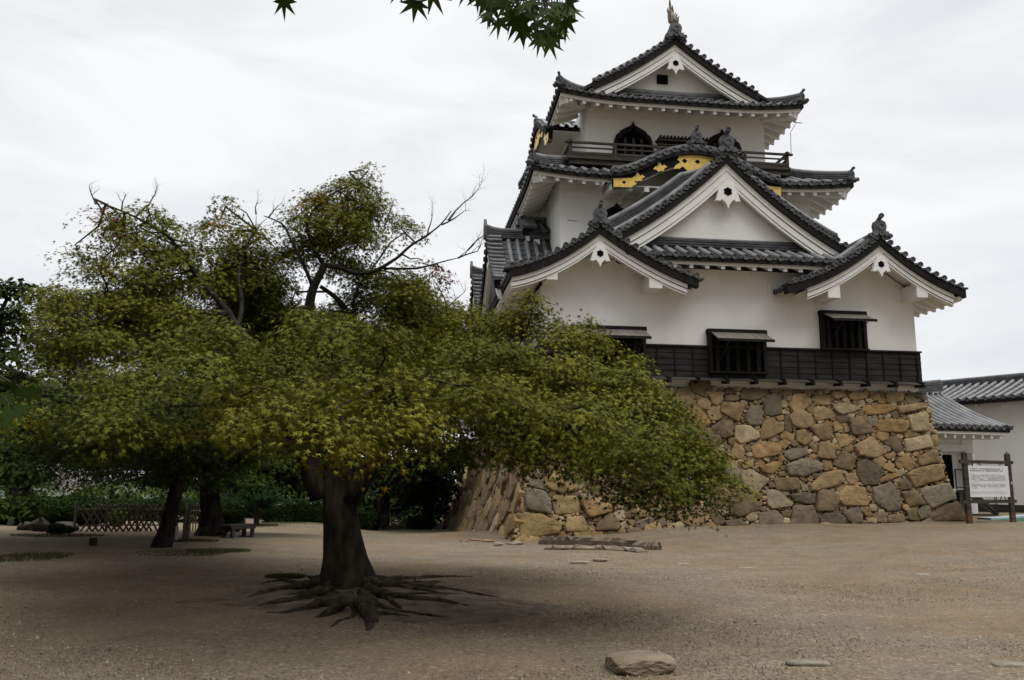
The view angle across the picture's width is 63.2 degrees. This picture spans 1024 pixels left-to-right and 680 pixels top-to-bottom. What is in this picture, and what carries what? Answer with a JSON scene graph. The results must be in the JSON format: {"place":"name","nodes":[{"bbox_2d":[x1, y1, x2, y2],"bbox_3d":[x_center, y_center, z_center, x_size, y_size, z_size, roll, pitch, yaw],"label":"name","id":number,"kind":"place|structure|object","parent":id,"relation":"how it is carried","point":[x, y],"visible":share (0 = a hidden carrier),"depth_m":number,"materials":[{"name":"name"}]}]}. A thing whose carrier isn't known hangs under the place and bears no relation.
{"place":"outdoors","nodes":[
{"label":"outdoors","id":0,"kind":"place"},
{"bbox_2d":[0,521,322,578],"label":"grass","id":1,"kind":"structure","parent":0,"point":[213,551],"depth_m":20.52,"materials":[{"name":"green plant"}]},
{"bbox_2d":[0,479,1023,679],"bbox_3d":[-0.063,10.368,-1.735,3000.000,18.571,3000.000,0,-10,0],"label":"ground","id":2,"kind":"structure","parent":0,"point":[768,554],"depth_m":11.84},
{"bbox_2d":[7,519,18,525],"bbox_3d":[-19.118,7.031,32.071,0.548,0.416,0.638,0,-10,0],"label":"garden rock","id":3,"kind":"object","parent":2,"relation":"on","point":[11,523],"visible":0.36,"depth_m":31.82,"materials":[{"name":"grey stone"}]},
{"bbox_2d":[16,521,31,530],"bbox_3d":[-16.845,6.467,28.809,0.550,0.363,0.592,-2,-10,11],"label":"garden rock","id":4,"kind":"object","parent":2,"relation":"on","point":[25,526],"visible":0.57,"depth_m":28.57,"materials":[{"name":"grey stone"}]},
{"bbox_2d":[0,458,65,499],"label":"broadleaf tree","id":5,"kind":"object","parent":2,"relation":"on","point":[27,495],"visible":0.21,"depth_m":46.83,"materials":[{"name":"green plant"}]},
{"bbox_2d":[0,277,67,524],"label":"cherry tree","id":6,"kind":"object","parent":2,"relation":"on","point":[7,318],"visible":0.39,"depth_m":15.07,"materials":[{"name":"green plant"}]},
{"bbox_2d":[0,495,68,524],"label":"round shrub","id":7,"kind":"object","parent":2,"relation":"on","point":[55,507],"visible":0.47,"depth_m":31.97,"materials":[{"name":"green plant"}]},
{"bbox_2d":[29,517,49,531],"bbox_3d":[-16.102,6.379,28.449,0.739,0.630,0.676,0,-10,0],"label":"garden rock","id":8,"kind":"object","parent":2,"relation":"on","point":[36,525],"visible":0.57,"depth_m":28.21,"materials":[{"name":"grey stone"}]},
{"bbox_2d":[46,522,76,533],"bbox_3d":[-15.066,6.271,27.578,0.980,0.520,1.082,0,-10,0],"label":"leafy plant","id":9,"kind":"object","parent":2,"relation":"on","point":[55,527],"visible":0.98,"depth_m":27.23,"materials":[{"name":"green plant"}]},
{"bbox_2d":[53,474,76,491],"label":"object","id":10,"kind":"structure","parent":2,"relation":"on","point":[64,483],"depth_m":414.40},
{"bbox_2d":[56,521,79,530],"bbox_3d":[-15.798,6.643,29.479,0.959,0.420,0.563,3,-10,-16],"label":"garden rock","id":11,"kind":"object","parent":2,"relation":"on","point":[67,523],"visible":0.37,"depth_m":29.39,"materials":[{"name":"grey stone"}]},
{"bbox_2d":[44,494,113,524],"bbox_3d":[-17.587,6.906,33.552,2.742,1.391,2.789,0,-10,0],"label":"round shrub","id":12,"kind":"object","parent":2,"relation":"on","point":[69,501],"visible":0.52,"depth_m":32.77,"materials":[{"name":"green plant"}]},
{"bbox_2d":[89,537,97,545],"bbox_3d":[-11.575,5.578,22.989,0.184,0.246,0.184,0,-10,0],"label":"stump","id":13,"kind":"object","parent":2,"relation":"on","point":[93,541],"visible":0.88,"depth_m":22.91,"materials":[{"name":"brown wood"}]},
{"bbox_2d":[58,479,150,507],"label":"broadleaf tree","id":14,"kind":"object","parent":2,"relation":"on","point":[110,493],"visible":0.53,"depth_m":44.58,"materials":[{"name":"green plant"}]},
{"bbox_2d":[108,508,127,526],"bbox_3d":[-15.760,7.146,33.256,0.775,0.869,0.886,0,-10,0],"label":"round shrub","id":15,"kind":"object","parent":2,"relation":"on","point":[117,516],"visible":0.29,"depth_m":33.03,"materials":[{"name":"green plant"}]},
{"bbox_2d":[73,502,163,531],"bbox_3d":[-13.956,6.383,29.829,3.205,1.152,0.157,8,-12,-39],"label":"bamboo fence","id":16,"kind":"object","parent":2,"relation":"on","point":[136,520],"visible":0.85,"depth_m":29.72,"materials":[{"name":"brown wood"}]},
{"bbox_2d":[0,364,296,547],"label":"maple tree","id":17,"kind":"object","parent":2,"relation":"on","point":[164,536],"visible":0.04,"depth_m":22.96,"materials":[{"name":"green plant"}]},
{"bbox_2d":[105,498,232,522],"bbox_3d":[-16.461,8.048,39.188,6.149,1.218,1.769,0,-10,0],"label":"trimmed hedge","id":18,"kind":"object","parent":2,"relation":"on","point":[161,501],"visible":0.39,"depth_m":38.58,"materials":[{"name":"green plant"}]},
{"bbox_2d":[174,513,178,539],"bbox_3d":[-10.038,5.247,24.945,0.150,1.717,0.143,0,-10,0],"label":"marker post","id":19,"kind":"object","parent":2,"relation":"on","point":[176,532],"visible":0.29,"depth_m":24.82,"materials":[{"name":"grey wood"}]},
{"bbox_2d":[182,510,187,538],"bbox_3d":[-9.994,5.698,25.414,0.115,0.982,0.104,4,-10,-22],"label":"bamboo pole","id":20,"kind":"object","parent":2,"relation":"on","point":[184,524],"visible":0.79,"depth_m":25.38,"materials":[{"name":"wood"}]},
{"bbox_2d":[136,485,235,504],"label":"broadleaf tree","id":21,"kind":"object","parent":2,"relation":"on","point":[157,492],"visible":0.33,"depth_m":50.23,"materials":[{"name":"green plant"}]},
{"bbox_2d":[186,508,191,538],"bbox_3d":[-9.884,5.674,25.438,0.124,1.040,0.113,4,-10,-22],"label":"bamboo pole","id":22,"kind":"object","parent":2,"relation":"on","point":[188,523],"visible":0.79,"depth_m":25.40,"materials":[{"name":"brown wood"}]},
{"bbox_2d":[185,502,199,529],"bbox_3d":[-12.039,6.791,31.788,0.112,1.183,1.189,-4,-10,24],"label":"bamboo fence","id":23,"kind":"object","parent":2,"relation":"on","point":[193,510],"visible":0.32,"depth_m":31.67,"materials":[{"name":"brown wood"}]},
{"bbox_2d":[221,508,246,531],"bbox_3d":[-10.784,6.800,31.297,1.224,0.966,1.758,0,-10,0],"label":"trimmed hedge","id":24,"kind":"object","parent":2,"relation":"on","point":[237,516],"visible":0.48,"depth_m":30.99,"materials":[{"name":"green plant"}]},
{"bbox_2d":[0,437,468,522],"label":"woodland","id":25,"kind":"object","parent":2,"relation":"on","point":[370,501],"visible":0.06,"depth_m":54.36,"materials":[{"name":"green plant"}]},
{"bbox_2d":[219,523,256,537],"bbox_3d":[-8.743,6.116,26.594,0.640,0.440,1.100,-5,-11,28],"label":"bench","id":26,"kind":"object","parent":2,"relation":"on","point":[243,527],"visible":0.91,"depth_m":26.45,"materials":[{"name":"grey wood"}]},
{"bbox_2d":[148,378,353,535],"bbox_3d":[-10.354,3.873,29.176,9.575,6.660,5.951,0,-10,0],"label":"shade tree","id":27,"kind":"object","parent":2,"relation":"on","point":[210,520],"visible":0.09,"depth_m":27.57,"materials":[{"name":"green plant"}]},
{"bbox_2d":[225,479,293,525],"bbox_3d":[-11.287,7.214,37.199,3.029,2.260,2.785,-6,-12,35],"label":"young pine","id":28,"kind":"object","parent":2,"relation":"on","point":[257,501],"visible":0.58,"depth_m":36.95,"materials":[{"name":"green plant"}]},
{"bbox_2d":[236,442,365,519],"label":"broadleaf tree","id":29,"kind":"object","parent":2,"relation":"on","point":[302,495],"visible":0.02,"depth_m":46.74,"materials":[{"name":"green plant"}]},
{"bbox_2d":[259,498,381,530],"bbox_3d":[-9.268,8.538,40.638,5.510,1.653,2.762,0,-10,0],"label":"trimmed hedge","id":30,"kind":"object","parent":2,"relation":"on","point":[298,510],"visible":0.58,"depth_m":39.57,"materials":[{"name":"green plant"}]},
{"bbox_2d":[315,592,358,605],"bbox_3d":[-2.412,3.672,11.585,0.754,0.297,0.376,0,-10,0],"label":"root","id":31,"kind":"object","parent":2,"relation":"on","point":[350,596],"visible":0.28,"depth_m":11.50,"materials":[{"name":"brown wood"}]},
{"bbox_2d":[175,583,564,625],"bbox_3d":[-2.114,3.832,12.507,7.200,0.253,4.800,0,-10,0],"label":"root mound","id":32,"kind":"object","parent":2,"relation":"on","point":[479,609],"visible":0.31,"depth_m":11.59,"materials":[{"name":"soil"}]},
{"bbox_2d":[0,161,759,630],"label":"maple tree","id":33,"kind":"object","parent":2,"relation":"on","point":[256,349],"visible":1,"depth_m":11.02,"materials":[{"name":"green plant"}]},
{"bbox_2d":[363,511,405,528],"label":"bamboo fence","id":34,"kind":"object","parent":2,"relation":"on","point":[394,516],"visible":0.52,"depth_m":42.77,"materials":[{"name":"brown wood"}]},
{"bbox_2d":[353,415,476,528],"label":"broadleaf tree","id":35,"kind":"object","parent":2,"relation":"on","point":[415,475],"visible":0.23,"depth_m":41.20,"materials":[{"name":"green plant"}]},
{"bbox_2d":[377,437,475,529],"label":"broadleaf tree","id":36,"kind":"object","parent":2,"relation":"on","point":[426,494],"visible":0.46,"depth_m":45.32,"materials":[{"name":"green plant"}]},
{"bbox_2d":[433,523,439,529],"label":"grey boulder","id":37,"kind":"object","parent":2,"relation":"on","point":[436,527],"visible":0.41,"depth_m":48.05,"materials":[{"name":"grey stone"}]},
{"bbox_2d":[469,538,481,540],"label":"loose stone","id":38,"kind":"object","parent":2,"relation":"on","point":[474,539],"visible":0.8,"depth_m":28.72,"materials":[{"name":"beige stone"}]},
{"bbox_2d":[479,539,493,541],"bbox_3d":[-0.855,6.834,28.265,0.534,0.136,0.220,0,-10,0],"label":"loose stone","id":39,"kind":"object","parent":2,"relation":"on","point":[486,540],"visible":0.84,"depth_m":28.20,"materials":[{"name":"beige stone"}]},
{"bbox_2d":[493,542,502,545],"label":"loose stone","id":40,"kind":"object","parent":2,"relation":"on","point":[497,543],"visible":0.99,"depth_m":26.26,"materials":[{"name":"beige stone"}]},
{"bbox_2d":[2,536,1018,679],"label":"fallen leaves","id":41,"kind":"object","parent":2,"relation":"on","point":[443,629],"visible":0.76,"depth_m":10.30,"materials":[{"name":"brown plant"}]},
{"bbox_2d":[506,541,523,544],"bbox_3d":[0.107,6.585,26.999,0.613,0.128,0.215,0,-10,0],"label":"loose stone","id":42,"kind":"object","parent":2,"relation":"on","point":[515,543],"visible":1,"depth_m":26.93,"materials":[{"name":"beige stone"}]},
{"bbox_2d":[570,561,588,562],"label":"flat stone","id":43,"kind":"object","parent":2,"relation":"on","point":[579,561],"visible":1,"depth_m":19.06,"materials":[{"name":"beige stone"}]},
{"bbox_2d":[544,544,647,552],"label":"stone kerb","id":44,"kind":"structure","parent":2,"relation":"on","point":[596,547],"depth_m":22.70,"materials":[{"name":"grey stone"}]},
{"bbox_2d":[538,535,661,549],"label":"stone kerb","id":45,"kind":"structure","parent":2,"relation":"on","point":[592,541],"depth_m":26.18,"materials":[{"name":"grey stone"}]},
{"bbox_2d":[592,558,607,560],"bbox_3d":[2.081,5.181,19.623,0.371,0.058,0.159,0,-10,0],"label":"flat stone","id":46,"kind":"object","parent":2,"relation":"on","point":[600,559],"visible":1,"depth_m":19.56,"materials":[{"name":"beige stone"}]},
{"bbox_2d":[605,650,675,675],"bbox_3d":[1.203,3.041,7.825,0.594,0.174,0.451,3,-10,-14],"label":"stone block","id":47,"kind":"object","parent":2,"relation":"on","point":[638,662],"depth_m":7.65,"materials":[{"name":"beige stone"}]},
{"bbox_2d":[438,379,965,541],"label":"stone wall","id":48,"kind":"structure","parent":2,"relation":"on","point":[836,456],"depth_m":31.11,"materials":[{"name":"brown stone"}]},
{"bbox_2d":[468,0,967,392],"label":"castle keep","id":49,"kind":"structure","parent":48,"relation":"on","point":[663,213],"depth_m":32.90,"materials":[{"name":"white paint"}]},
{"bbox_2d":[570,324,651,374],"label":"window","id":50,"kind":"structure","parent":49,"relation":"in","point":[624,334],"depth_m":31.18,"materials":[{"name":"black wood"}]},
{"bbox_2d":[607,202,623,217],"bbox_3d":[4.333,-4.911,34.499,1.568,1.627,0.120,2,-10,-7],"label":"bell window","id":51,"kind":"structure","parent":49,"relation":"in","point":[615,209],"depth_m":34.55,"materials":[{"name":"black wood"}]},
{"bbox_2d":[613,122,653,154],"bbox_3d":[5.287,-8.490,36.247,2.016,2.175,0.120,2,-10,-7],"label":"bell window","id":52,"kind":"structure","parent":49,"relation":"in","point":[632,134],"depth_m":36.31,"materials":[{"name":"black wood"}]},
{"bbox_2d":[657,74,667,84],"bbox_3d":[6.688,-11.589,36.987,0.480,0.410,0.120,2,-10,-7],"label":"vent window","id":53,"kind":"structure","parent":49,"relation":"in","point":[661,79],"depth_m":36.95,"materials":[{"name":"black wood"}]},
{"bbox_2d":[655,135,707,149],"bbox_3d":[7.397,-8.094,36.219,2.200,1.390,0.600,2,-10,-7],"label":"balcony door","id":54,"kind":"structure","parent":49,"relation":"in","point":[667,139],"depth_m":36.12,"materials":[{"name":"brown wood"}]},
{"bbox_2d":[706,129,742,159],"bbox_3d":[9.311,-8.337,36.762,2.016,2.092,0.120,2,-10,-7],"label":"bell window","id":55,"kind":"structure","parent":49,"relation":"in","point":[713,141],"depth_m":36.81,"materials":[{"name":"black wood"}]},
{"bbox_2d":[706,328,774,374],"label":"window","id":56,"kind":"structure","parent":49,"relation":"in","point":[721,360],"depth_m":31.74,"materials":[{"name":"black wood"}]},
{"bbox_2d":[817,310,877,351],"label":"window","id":57,"kind":"structure","parent":49,"relation":"in","point":[839,330],"depth_m":32.47,"materials":[{"name":"black wood"}]},
{"bbox_2d":[785,659,830,666],"bbox_3d":[2.852,3.118,8.025,0.422,0.058,0.181,-1,-10,8],"label":"flat stone","id":58,"kind":"object","parent":2,"relation":"on","point":[806,662],"visible":0.97,"depth_m":7.96,"materials":[{"name":"beige stone"}]},
{"bbox_2d":[919,379,1014,513],"bbox_3d":[18.324,4.705,36.133,6.080,6.395,3.081,4,-10,-18],"label":"gate annex","id":59,"kind":"object","parent":2,"relation":"on","point":[958,427],"visible":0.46,"depth_m":36.07,"materials":[{"name":"tile"}]},
{"bbox_2d":[942,455,953,488],"bbox_3d":[18.937,5.727,36.195,0.600,1.460,0.035,4,-10,-18],"label":"doorway","id":60,"kind":"structure","parent":59,"relation":"in","point":[947,459],"depth_m":36.23,"materials":[{"name":"black"}]},
{"bbox_2d":[967,453,975,465],"bbox_3d":[19.790,5.677,35.928,0.140,1.600,0.495,4,-10,-18],"label":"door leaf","id":61,"kind":"structure","parent":59,"relation":"in","point":[970,456],"depth_m":35.84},
{"bbox_2d":[927,372,1023,512],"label":"storehouse","id":62,"kind":"structure","parent":2,"relation":"on","point":[999,398],"depth_m":40.17,"materials":[{"name":"paint"}]},
{"bbox_2d":[954,469,999,515],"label":"wooden stairs","id":63,"kind":"structure","parent":2,"relation":"on","point":[991,509],"depth_m":34.47,"materials":[{"name":"brown wood"}]},
{"bbox_2d":[958,451,1016,523],"bbox_3d":[17.344,5.394,30.272,2.888,2.675,0.239,5,-10,-25],"label":"notice board","id":64,"kind":"object","parent":2,"relation":"on","point":[987,481],"visible":0.98,"depth_m":30.23,"materials":[{"name":"white wood"}]},
{"bbox_2d":[977,514,1023,520],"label":"ground mat","id":65,"kind":"object","parent":2,"relation":"on","point":[1020,517],"visible":0.64,"depth_m":32.39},
{"bbox_2d":[989,660,1023,667],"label":"flat stone","id":66,"kind":"object","parent":2,"relation":"on","point":[1007,663],"visible":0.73,"depth_m":7.79,"materials":[{"name":"beige stone"}]},
{"bbox_2d":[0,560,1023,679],"bbox_3d":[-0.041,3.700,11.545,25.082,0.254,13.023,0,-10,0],"label":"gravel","id":67,"kind":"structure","parent":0,"point":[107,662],"depth_m":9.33,"materials":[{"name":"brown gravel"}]},
{"bbox_2d":[0,0,1023,480],"label":"sky","id":68,"kind":"structure","parent":0,"point":[924,99],"materials":[{"name":"white"}]},
{"bbox_3d":[-5.071,-2.330,-0.787,16.746,8.129,16.542,0,-10,0],"label":"maple tree","id":69,"kind":"object","parent":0,"visible":0},
{"bbox_2d":[0,373,43,438],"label":"overhanging branch","id":70,"kind":"object","parent":69,"relation":"attached to","point":[18,409],"visible":1,"depth_m":2.23,"materials":[{"name":"green plant"}]},
{"bbox_2d":[273,0,295,20],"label":"overhanging branch","id":71,"kind":"object","parent":69,"relation":"attached to","point":[283,4],"visible":1,"depth_m":2.50,"materials":[{"name":"green plant"}]},
{"bbox_2d":[390,0,451,22],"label":"overhanging branch","id":72,"kind":"object","parent":69,"relation":"attached to","point":[415,6],"visible":1,"depth_m":2.50,"materials":[{"name":"green plant"}]},
{"bbox_2d":[459,0,584,60],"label":"overhanging branch","id":73,"kind":"object","parent":69,"relation":"attached to","point":[516,18],"visible":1,"depth_m":2.46,"materials":[{"name":"green plant"}]}
]}

